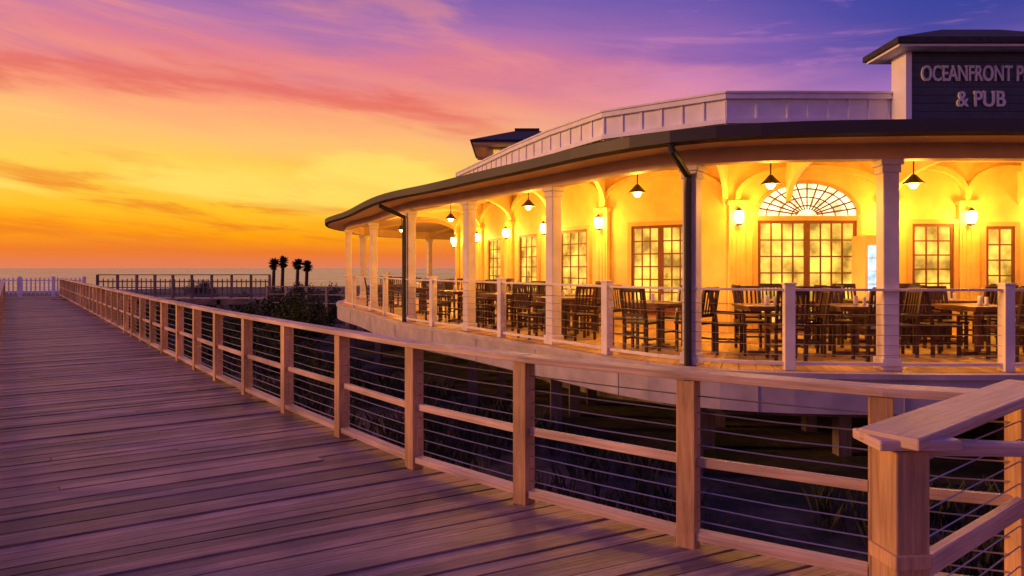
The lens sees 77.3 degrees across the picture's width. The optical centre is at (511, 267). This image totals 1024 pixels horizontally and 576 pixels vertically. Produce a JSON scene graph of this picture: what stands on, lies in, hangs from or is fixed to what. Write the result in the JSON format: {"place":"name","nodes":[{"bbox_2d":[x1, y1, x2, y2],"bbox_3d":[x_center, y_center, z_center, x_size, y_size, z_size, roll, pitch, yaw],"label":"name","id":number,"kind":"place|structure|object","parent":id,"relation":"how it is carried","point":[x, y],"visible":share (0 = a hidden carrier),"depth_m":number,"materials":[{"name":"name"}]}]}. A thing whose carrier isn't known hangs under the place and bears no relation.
{"place":"outdoors","nodes":[
{"label":"outdoors","id":0,"kind":"place"},
{"bbox_2d":[0,268,454,290],"bbox_3d":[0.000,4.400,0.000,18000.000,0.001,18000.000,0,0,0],"label":"ocean","id":1,"kind":"structure","parent":0,"point":[319,276],"depth_m":375.49,"materials":[{"name":"liquid"}]},
{"bbox_2d":[5,283,1003,575],"bbox_3d":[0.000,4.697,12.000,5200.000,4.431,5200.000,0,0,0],"label":"ground","id":2,"kind":"structure","parent":0,"point":[799,449],"depth_m":10.07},
{"bbox_2d":[0,276,85,296],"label":"picket fence","id":3,"kind":"object","parent":2,"relation":"on","point":[19,280],"visible":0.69,"depth_m":41.53,"materials":[{"name":"white paint"}]},
{"bbox_2d":[184,311,212,327],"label":"shrub","id":4,"kind":"object","parent":2,"relation":"on","point":[205,319],"visible":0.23,"depth_m":28.71,"materials":[{"name":"green plant"}]},
{"bbox_2d":[181,279,216,296],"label":"shrub","id":5,"kind":"object","parent":2,"relation":"on","point":[201,289],"visible":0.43,"depth_m":57.71,"materials":[{"name":"green plant"}]},
{"bbox_2d":[175,304,223,322],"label":"shrub","id":6,"kind":"object","parent":2,"relation":"on","point":[188,316],"visible":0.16,"depth_m":31.83,"materials":[{"name":"green plant"}]},
{"bbox_2d":[201,316,240,339],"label":"shrub","id":7,"kind":"object","parent":2,"relation":"on","point":[237,327],"visible":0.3,"depth_m":24.76,"materials":[{"name":"green plant"}]},
{"bbox_2d":[201,321,263,359],"bbox_3d":[-9.770,2.614,21.712,2.050,1.576,2.144,0,0,26],"label":"shrub","id":8,"kind":"object","parent":2,"relation":"on","point":[225,337],"visible":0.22,"depth_m":21.86,"materials":[{"name":"green plant"}]},
{"bbox_2d":[224,298,275,329],"bbox_3d":[-11.512,2.318,28.076,3.233,2.035,2.248,0,0,-21],"label":"shrub","id":9,"kind":"object","parent":2,"relation":"on","point":[244,310],"visible":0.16,"depth_m":27.94,"materials":[{"name":"green plant"}]},
{"bbox_2d":[224,323,295,360],"bbox_3d":[-8.241,2.492,20.968,2.002,1.493,2.399,0,0,28],"label":"shrub","id":10,"kind":"object","parent":2,"relation":"on","point":[266,341],"visible":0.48,"depth_m":20.64,"materials":[{"name":"green plant"}]},
{"bbox_2d":[242,287,284,314],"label":"shrub","id":11,"kind":"object","parent":2,"relation":"on","point":[278,292],"visible":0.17,"depth_m":37.73,"materials":[{"name":"green plant"}]},
{"bbox_2d":[268,258,280,293],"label":"palm tree","id":12,"kind":"object","parent":2,"relation":"on","point":[273,265],"visible":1,"depth_m":59.85,"materials":[{"name":"green plant"}]},
{"bbox_2d":[278,255,288,297],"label":"palm tree","id":13,"kind":"object","parent":2,"relation":"on","point":[283,265],"visible":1,"depth_m":60.26,"materials":[{"name":"green plant"}]},
{"bbox_2d":[253,338,317,376],"bbox_3d":[-6.527,2.653,18.223,1.708,1.313,1.787,0,0,1],"label":"shrub","id":14,"kind":"object","parent":2,"relation":"on","point":[277,354],"visible":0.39,"depth_m":18.35,"materials":[{"name":"green plant"}]},
{"bbox_2d":[239,300,332,347],"bbox_3d":[-8.833,2.367,24.582,3.695,2.326,2.568,0,0,-33],"label":"shrub","id":15,"kind":"object","parent":2,"relation":"on","point":[293,316],"visible":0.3,"depth_m":24.62,"materials":[{"name":"green plant"}]},
{"bbox_2d":[256,293,339,340],"bbox_3d":[-8.938,2.138,27.040,3.004,2.240,3.598,0,0,30],"label":"shrub","id":16,"kind":"object","parent":2,"relation":"on","point":[297,302],"visible":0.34,"depth_m":27.07,"materials":[{"name":"green plant"}]},
{"bbox_2d":[292,258,303,293],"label":"palm tree","id":17,"kind":"object","parent":2,"relation":"on","point":[296,265],"visible":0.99,"depth_m":59.36,"materials":[{"name":"green plant"}]},
{"bbox_2d":[259,283,337,332],"bbox_3d":[-10.112,2.111,30.066,4.618,2.907,3.211,0,0,42],"label":"shrub","id":18,"kind":"object","parent":2,"relation":"on","point":[272,305],"visible":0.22,"depth_m":29.41,"materials":[{"name":"green plant"}]},
{"bbox_2d":[266,286,348,326],"bbox_3d":[-10.699,2.924,33.300,4.930,3.952,0.160,0,0,17],"label":"wooden railing","id":19,"kind":"object","parent":2,"relation":"on","point":[286,290],"visible":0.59,"depth_m":33.19,"materials":[{"name":"brown wood"}]},
{"bbox_2d":[302,260,313,288],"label":"palm tree","id":20,"kind":"object","parent":2,"relation":"on","point":[307,266],"visible":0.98,"depth_m":59.85,"materials":[{"name":"green plant"}]},
{"bbox_2d":[294,355,333,387],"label":"shrub","id":21,"kind":"object","parent":2,"relation":"on","point":[308,363],"visible":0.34,"depth_m":16.02,"materials":[{"name":"green plant"}]},
{"bbox_2d":[308,281,344,318],"bbox_3d":[-10.405,2.155,37.055,3.211,2.907,4.618,0,0,-42],"label":"shrub","id":22,"kind":"object","parent":2,"relation":"on","point":[331,300],"visible":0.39,"depth_m":36.49,"materials":[{"name":"green plant"}]},
{"bbox_2d":[0,296,859,575],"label":"boardwalk","id":23,"kind":"structure","parent":2,"relation":"on","point":[123,454],"depth_m":4.74,"materials":[{"name":"brown wood"}]},
{"bbox_2d":[0,279,5,328],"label":"wooden railing","id":24,"kind":"object","parent":23,"relation":"on","point":[2,292],"visible":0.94,"depth_m":22.99,"materials":[{"name":"brown wood"}]},
{"bbox_2d":[51,297,265,320],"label":"viewing platform","id":25,"kind":"structure","parent":23,"relation":"on","point":[218,302],"depth_m":34.00,"materials":[{"name":"brown wood"}]},
{"bbox_2d":[96,274,270,316],"bbox_3d":[-18.075,2.473,35.202,9.573,4.254,0.394,0,0,0],"label":"wooden railing","id":26,"kind":"object","parent":25,"relation":"on","point":[172,287],"visible":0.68,"depth_m":35.17,"materials":[{"name":"brown wood"}]},
{"bbox_2d":[99,278,270,295],"bbox_3d":[-18.050,1.060,35.250,9.551,0.979,0.040,0,0,1],"label":"picket fence","id":27,"kind":"object","parent":26,"relation":"attached to","point":[208,293],"visible":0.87,"depth_m":35.23,"materials":[{"name":"brown wood"}]},
{"bbox_2d":[59,278,1023,575],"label":"wooden railing","id":28,"kind":"object","parent":23,"relation":"on","point":[523,490],"visible":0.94,"depth_m":4.45,"materials":[{"name":"brown wood"}]},
{"bbox_2d":[853,379,1023,575],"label":"wooden railing","id":29,"kind":"object","parent":23,"relation":"on","point":[904,446],"visible":0.98,"depth_m":2.40,"materials":[{"name":"brown wood"}]},
{"bbox_2d":[105,305,1003,575],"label":"dune grass","id":30,"kind":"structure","parent":2,"relation":"on","point":[830,506],"depth_m":9.79,"materials":[{"name":"plant"}]},
{"bbox_2d":[350,324,1003,476],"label":"deck pilings","id":31,"kind":"object","parent":2,"relation":"on","point":[840,437],"visible":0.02,"depth_m":11.14,"materials":[{"name":"brown wood"}]},
{"bbox_2d":[536,377,867,417],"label":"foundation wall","id":32,"kind":"structure","parent":2,"relation":"on","point":[583,389],"depth_m":14.55,"materials":[{"name":"concrete"}]},
{"bbox_2d":[0,0,1023,267],"label":"sky","id":33,"kind":"structure","parent":0,"point":[134,133],"materials":[{"name":"orange"}]},
{"bbox_2d":[340,294,1023,372],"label":"porch floor","id":34,"kind":"structure","parent":0,"point":[948,355],"depth_m":10.12,"materials":[{"name":"wood"}]},
{"bbox_2d":[388,279,401,313],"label":"chair","id":35,"kind":"object","parent":34,"relation":"on","point":[391,298],"visible":0.59,"depth_m":18.40,"materials":[{"name":"brown wood"}]},
{"bbox_2d":[388,277,401,305],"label":"chair","id":36,"kind":"object","parent":34,"relation":"on","point":[397,289],"visible":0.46,"depth_m":21.55,"materials":[{"name":"brown wood"}]},
{"bbox_2d":[418,279,437,314],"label":"chair","id":37,"kind":"object","parent":34,"relation":"on","point":[422,297],"visible":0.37,"depth_m":18.05,"materials":[{"name":"brown wood"}]},
{"bbox_2d":[422,281,450,321],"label":"chair","id":38,"kind":"object","parent":34,"relation":"on","point":[426,297],"visible":0.6,"depth_m":15.53,"materials":[{"name":"brown wood"}]},
{"bbox_2d":[437,279,455,319],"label":"chair","id":39,"kind":"object","parent":34,"relation":"on","point":[445,300],"visible":0.53,"depth_m":16.60,"materials":[{"name":"brown wood"}]},
{"bbox_2d":[445,279,462,315],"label":"chair","id":40,"kind":"object","parent":34,"relation":"on","point":[449,283],"visible":0.38,"depth_m":17.38,"materials":[{"name":"brown wood"}]},
{"bbox_2d":[437,285,479,321],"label":"table","id":41,"kind":"object","parent":34,"relation":"on","point":[459,292],"visible":0.7,"depth_m":15.90,"materials":[{"name":"brown wood"}]},
{"bbox_2d":[457,280,483,322],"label":"chair","id":42,"kind":"object","parent":34,"relation":"on","point":[458,303],"visible":0.24,"depth_m":15.32,"materials":[{"name":"brown wood"}]},
{"bbox_2d":[476,287,495,328],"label":"chair","id":43,"kind":"object","parent":34,"relation":"on","point":[482,307],"visible":0.46,"depth_m":13.74,"materials":[{"name":"brown wood"}]},
{"bbox_2d":[476,283,496,325],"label":"chair","id":44,"kind":"object","parent":34,"relation":"on","point":[489,305],"visible":0.48,"depth_m":14.93,"materials":[{"name":"brown wood"}]},
{"bbox_2d":[485,281,511,323],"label":"chair","id":45,"kind":"object","parent":34,"relation":"on","point":[492,288],"visible":0.37,"depth_m":14.95,"materials":[{"name":"brown wood"}]},
{"bbox_2d":[478,292,523,328],"bbox_3d":[-0.185,0.868,14.204,0.840,0.900,0.840,0,0,-33],"label":"table","id":46,"kind":"object","parent":34,"relation":"on","point":[508,295],"visible":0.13,"depth_m":14.05,"materials":[{"name":"brown wood"}]},
{"bbox_2d":[495,280,516,321],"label":"chair","id":47,"kind":"object","parent":34,"relation":"on","point":[509,289],"visible":0.22,"depth_m":16.11,"materials":[{"name":"brown wood"}]},
{"bbox_2d":[506,282,531,330],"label":"chair","id":48,"kind":"object","parent":34,"relation":"on","point":[512,309],"visible":0.4,"depth_m":13.50,"materials":[{"name":"brown wood"}]},
{"bbox_2d":[514,281,540,325],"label":"chair","id":49,"kind":"object","parent":34,"relation":"on","point":[526,317],"visible":0.29,"depth_m":14.49,"materials":[{"name":"brown wood"}]},
{"bbox_2d":[513,284,545,339],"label":"chair","id":50,"kind":"object","parent":34,"relation":"on","point":[528,313],"visible":0.85,"depth_m":11.94,"materials":[{"name":"brown wood"}]},
{"bbox_2d":[531,282,545,334],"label":"chair","id":51,"kind":"object","parent":34,"relation":"on","point":[533,290],"visible":0.47,"depth_m":13.03,"materials":[{"name":"brown wood"}]},
{"bbox_2d":[538,282,570,330],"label":"chair","id":52,"kind":"object","parent":34,"relation":"on","point":[568,309],"visible":0.25,"depth_m":13.35,"materials":[{"name":"brown wood"}]},
{"bbox_2d":[533,291,591,337],"bbox_3d":[0.984,0.868,12.376,0.840,0.900,0.840,0,0,-29],"label":"table","id":53,"kind":"object","parent":34,"relation":"on","point":[564,299],"visible":0.43,"depth_m":12.29,"materials":[{"name":"brown wood"}]},
{"bbox_2d":[561,287,594,329],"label":"table","id":54,"kind":"object","parent":34,"relation":"on","point":[569,293],"visible":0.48,"depth_m":13.71,"materials":[{"name":"brown wood"}]},
{"bbox_2d":[563,284,597,340],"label":"chair","id":55,"kind":"object","parent":34,"relation":"on","point":[575,314],"visible":0.86,"depth_m":11.63,"materials":[{"name":"brown wood"}]},
{"bbox_2d":[577,283,600,335],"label":"chair","id":56,"kind":"object","parent":34,"relation":"on","point":[588,317],"visible":0.35,"depth_m":12.70,"materials":[{"name":"brown wood"}]},
{"bbox_2d":[580,287,600,332],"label":"chair","id":57,"kind":"object","parent":34,"relation":"on","point":[597,320],"visible":0.2,"depth_m":13.09,"materials":[{"name":"brown wood"}]},
{"bbox_2d":[345,158,903,370],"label":"porch columns","id":58,"kind":"structure","parent":34,"relation":"on","point":[887,172],"depth_m":8.79,"materials":[{"name":"wood"}]},
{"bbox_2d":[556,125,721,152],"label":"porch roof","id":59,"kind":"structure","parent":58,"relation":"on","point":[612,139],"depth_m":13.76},
{"bbox_2d":[456,90,892,176],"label":"parapet","id":60,"kind":"structure","parent":59,"relation":"on","point":[724,108],"depth_m":13.31,"materials":[{"name":"white paint"}]},
{"label":"flat roof","id":61,"kind":"object","parent":60,"relation":"attached to","visible":0},
{"bbox_2d":[470,128,541,159],"bbox_3d":[0.200,-4.000,23.600,3.300,2.200,3.360,0,0,0],"label":"roof cupola","id":62,"kind":"object","parent":61,"relation":"on","point":[485,147],"visible":0.35,"depth_m":22.50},
{"bbox_2d":[325,118,1023,365],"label":"gutter and downspouts","id":63,"kind":"object","parent":59,"relation":"attached to","point":[671,139],"visible":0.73,"depth_m":8.15,"materials":[{"name":"metal"}]},
{"bbox_2d":[867,44,1023,118],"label":"rooftop tower wall","id":64,"kind":"structure","parent":59,"relation":"on","point":[915,95],"depth_m":12.54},
{"bbox_2d":[863,30,1023,62],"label":"sign tower roof","id":65,"kind":"structure","parent":64,"relation":"on","point":[973,37],"depth_m":12.25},
{"bbox_2d":[921,65,1023,81],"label":"lettering","id":66,"kind":"object","parent":64,"relation":"attached to","point":[994,73],"visible":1,"depth_m":12.49,"materials":[{"name":"paint"}]},
{"bbox_2d":[956,91,1005,106],"bbox_3d":[9.171,-3.305,12.515,0.950,0.310,0.040,0,0,0],"label":"lettering","id":67,"kind":"object","parent":64,"relation":"attached to","point":[995,98],"visible":1,"depth_m":12.49,"materials":[{"name":"paint"}]},
{"bbox_2d":[328,135,1023,239],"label":"header and soffit","id":68,"kind":"object","parent":58,"relation":"attached to","point":[935,148],"visible":0.71,"depth_m":8.51,"materials":[{"name":"wood"}]},
{"bbox_2d":[397,161,975,247],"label":"lamp fittings","id":69,"kind":"object","parent":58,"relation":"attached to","point":[772,179],"visible":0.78,"depth_m":11.44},
{"bbox_2d":[400,183,918,231],"bbox_3d":[1.249,-1.340,15.122,17.992,0.120,4.038,0,0,43],"label":"pendant lamp glass","id":70,"kind":"object","parent":69,"relation":"attached to","point":[772,186],"visible":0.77,"depth_m":10.31,"materials":[{"name":"white"}]},
{"bbox_2d":[451,211,977,245],"bbox_3d":[2.388,-1.020,17.851,5.569,0.240,19.307,0,0,-45],"label":"wall lamp glass","id":71,"kind":"object","parent":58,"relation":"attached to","point":[971,216],"visible":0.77,"depth_m":14.38,"materials":[{"name":"white"}]},
{"bbox_2d":[462,180,1019,328],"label":"window frames","id":72,"kind":"structure","parent":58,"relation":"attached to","point":[756,218],"depth_m":13.02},
{"bbox_2d":[490,224,1010,321],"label":"window panes","id":73,"kind":"object","parent":72,"relation":"in","point":[944,248],"visible":0.41,"depth_m":13.05,"materials":[{"name":"glass"}]},
{"bbox_2d":[489,184,1014,332],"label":"window muntins","id":74,"kind":"object","parent":72,"relation":"attached to","point":[806,256],"depth_m":13.03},
{"bbox_2d":[758,184,855,215],"bbox_3d":[5.970,-1.400,12.970,2.080,0.680,0.001,0,0,0],"label":"fanlight","id":75,"kind":"object","parent":72,"relation":"attached to","point":[818,194],"visible":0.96,"depth_m":12.97,"materials":[{"name":"white"}]},
{"bbox_2d":[613,285,644,346],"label":"chair","id":76,"kind":"object","parent":34,"relation":"on","point":[617,309],"visible":0.46,"depth_m":10.95,"materials":[{"name":"brown wood"}]},
{"bbox_2d":[620,288,661,351],"bbox_3d":[2.039,0.808,10.149,0.460,1.020,0.541,0,0,42],"label":"chair","id":77,"kind":"object","parent":34,"relation":"on","point":[646,322],"visible":0.91,"depth_m":10.05,"materials":[{"name":"brown wood"}]},
{"bbox_2d":[624,293,681,348],"bbox_3d":[2.432,0.868,10.600,0.840,0.900,0.840,0,0,43],"label":"table","id":78,"kind":"object","parent":34,"relation":"on","point":[651,303],"visible":0.8,"depth_m":10.47,"materials":[{"name":"brown wood"}]},
{"bbox_2d":[662,285,681,345],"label":"chair","id":79,"kind":"object","parent":34,"relation":"on","point":[664,317],"visible":0.25,"depth_m":11.13,"materials":[{"name":"brown wood"}]},
{"bbox_2d":[336,294,1023,414],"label":"deck fascia","id":80,"kind":"structure","parent":34,"relation":"attached to","point":[372,322],"depth_m":8.32,"materials":[{"name":"paint"}]},
{"bbox_2d":[344,272,1023,371],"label":"porch railing","id":81,"kind":"object","parent":34,"relation":"on","point":[1006,335],"visible":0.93,"depth_m":8.37,"materials":[{"name":"wood"}]},
{"bbox_2d":[674,287,719,351],"bbox_3d":[2.918,0.808,10.082,0.460,1.020,0.540,0,0,-41],"label":"chair","id":82,"kind":"object","parent":34,"relation":"on","point":[677,322],"visible":0.45,"depth_m":10.03,"materials":[{"name":"brown wood"}]},
{"bbox_2d":[709,287,746,355],"bbox_3d":[3.302,0.808,9.852,0.540,1.020,0.460,0,0,11],"label":"chair","id":83,"kind":"object","parent":34,"relation":"on","point":[714,312],"visible":0.83,"depth_m":9.68,"materials":[{"name":"brown wood"}]},
{"bbox_2d":[731,284,763,340],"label":"chair","id":84,"kind":"object","parent":34,"relation":"on","point":[750,316],"visible":0.27,"depth_m":11.36,"materials":[{"name":"brown wood"}]},
{"bbox_2d":[733,286,763,350],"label":"chair","id":85,"kind":"object","parent":34,"relation":"on","point":[760,320],"visible":0.58,"depth_m":10.59,"materials":[{"name":"brown wood"}]},
{"bbox_2d":[732,295,804,356],"bbox_3d":[3.913,0.868,9.802,0.840,0.900,0.840,0,0,3],"label":"table","id":86,"kind":"object","parent":34,"relation":"on","point":[766,307],"visible":0.69,"depth_m":9.73,"materials":[{"name":"brown wood"}]},
{"bbox_2d":[758,283,781,336],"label":"chair","id":87,"kind":"object","parent":34,"relation":"on","point":[770,285],"visible":0.23,"depth_m":12.30,"materials":[{"name":"brown wood"}]},
{"bbox_2d":[764,291,808,360],"bbox_3d":[3.919,0.808,9.125,0.460,1.020,0.540,0,0,5],"label":"chair","id":88,"kind":"object","parent":34,"relation":"on","point":[774,327],"visible":0.65,"depth_m":8.93,"materials":[{"name":"brown wood"}]},
{"bbox_2d":[796,286,818,347],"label":"chair","id":89,"kind":"object","parent":34,"relation":"on","point":[810,319],"visible":0.24,"depth_m":10.49,"materials":[{"name":"brown wood"}]},
{"bbox_2d":[797,287,832,356],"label":"chair","id":90,"kind":"object","parent":34,"relation":"on","point":[826,297],"visible":0.62,"depth_m":9.63,"materials":[{"name":"brown wood"}]},
{"bbox_2d":[796,295,836,356],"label":"chair","id":91,"kind":"object","parent":34,"relation":"on","point":[814,341],"visible":0.3,"depth_m":9.51,"materials":[{"name":"brown wood"}]},
{"bbox_2d":[809,285,845,344],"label":"chair","id":92,"kind":"object","parent":34,"relation":"on","point":[837,317],"visible":0.23,"depth_m":11.00,"materials":[{"name":"brown wood"}]},
{"bbox_2d":[814,286,851,350],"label":"chair","id":93,"kind":"object","parent":34,"relation":"on","point":[842,321],"visible":0.4,"depth_m":10.56,"materials":[{"name":"brown wood"}]},
{"bbox_2d":[832,284,856,339],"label":"chair","id":94,"kind":"object","parent":34,"relation":"on","point":[850,286],"visible":0.21,"depth_m":12.22,"materials":[{"name":"brown wood"}]},
{"bbox_2d":[816,296,875,357],"bbox_3d":[5.216,0.868,9.705,0.840,0.900,0.840,0,0,4],"label":"table","id":95,"kind":"object","parent":34,"relation":"on","point":[855,309],"visible":0.69,"depth_m":9.61,"materials":[{"name":"brown wood"}]},
{"bbox_2d":[843,292,904,343],"bbox_3d":[6.281,0.868,11.309,0.840,0.900,0.840,0,0,0],"label":"table","id":96,"kind":"object","parent":34,"relation":"on","point":[850,301],"visible":0.38,"depth_m":11.26,"materials":[{"name":"brown wood"}]},
{"bbox_2d":[850,291,902,361],"bbox_3d":[5.132,0.808,9.015,0.460,1.020,0.540,0,0,1],"label":"chair","id":97,"kind":"object","parent":34,"relation":"on","point":[868,328],"visible":0.43,"depth_m":8.84,"materials":[{"name":"brown wood"}]},
{"bbox_2d":[870,286,911,347],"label":"chair","id":98,"kind":"object","parent":34,"relation":"on","point":[908,320],"visible":0.13,"depth_m":10.50,"materials":[{"name":"brown wood"}]},
{"bbox_2d":[873,287,924,357],"bbox_3d":[5.833,0.808,9.657,0.540,1.020,0.460,0,0,4],"label":"chair","id":99,"kind":"object","parent":34,"relation":"on","point":[905,314],"visible":0.69,"depth_m":9.56,"materials":[{"name":"brown wood"}]},
{"bbox_2d":[847,287,951,341],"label":"chairs","id":100,"kind":"object","parent":34,"relation":"on","point":[861,321],"visible":0.08,"depth_m":11.25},
{"bbox_2d":[909,287,961,356],"bbox_3d":[6.372,0.808,9.672,0.540,1.020,0.460,0,0,-3],"label":"chair","id":101,"kind":"object","parent":34,"relation":"on","point":[932,340],"visible":0.76,"depth_m":9.48,"materials":[{"name":"brown wood"}]},
{"bbox_2d":[919,286,969,351],"bbox_3d":[6.983,0.808,10.363,0.460,1.020,0.540,0,0,-1],"label":"chair","id":102,"kind":"object","parent":34,"relation":"on","point":[952,321],"visible":0.58,"depth_m":10.50,"materials":[{"name":"brown wood"}]},
{"bbox_2d":[931,292,976,341],"bbox_3d":[7.718,0.868,11.358,0.840,0.900,0.840,0,0,-2],"label":"table","id":103,"kind":"object","parent":34,"relation":"on","point":[954,300],"visible":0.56,"depth_m":11.09,"materials":[{"name":"brown wood"}]},
{"bbox_2d":[931,296,1017,356],"bbox_3d":[7.076,0.868,9.724,0.840,0.900,0.840,0,0,-6],"label":"table","id":104,"kind":"object","parent":34,"relation":"on","point":[978,307],"visible":0.94,"depth_m":9.68,"materials":[{"name":"brown wood"}]},
{"bbox_2d":[960,286,997,348],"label":"chair","id":105,"kind":"object","parent":34,"relation":"on","point":[986,294],"visible":0.36,"depth_m":10.42,"materials":[{"name":"brown wood"}]},
{"bbox_2d":[963,285,997,343],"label":"chair","id":106,"kind":"object","parent":34,"relation":"on","point":[972,329],"visible":0.18,"depth_m":11.27,"materials":[{"name":"brown wood"}]},
{"bbox_2d":[985,291,1023,362],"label":"chair","id":107,"kind":"object","parent":34,"relation":"on","point":[1019,316],"visible":0.58,"depth_m":8.91,"materials":[{"name":"brown wood"}]},
{"bbox_2d":[995,312,1023,352],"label":"chair","id":108,"kind":"object","parent":34,"relation":"on","point":[1021,341],"visible":0.23,"depth_m":9.94,"materials":[{"name":"brown wood"}]},
{"bbox_2d":[352,161,1023,238],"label":"porch ceiling","id":109,"kind":"structure","parent":0,"point":[434,222],"depth_m":16.19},
{"bbox_2d":[454,162,1023,332],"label":"porch wall","id":110,"kind":"structure","parent":0,"point":[987,191],"depth_m":13.09,"materials":[{"name":"paint"}]},
{"bbox_2d":[852,235,875,335],"bbox_3d":[7.120,0.343,12.570,0.600,1.950,0.560,0,0,0],"label":"display cooler","id":111,"kind":"object","parent":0,"point":[863,261],"visible":0.23,"depth_m":12.42,"materials":[{"name":"white"}]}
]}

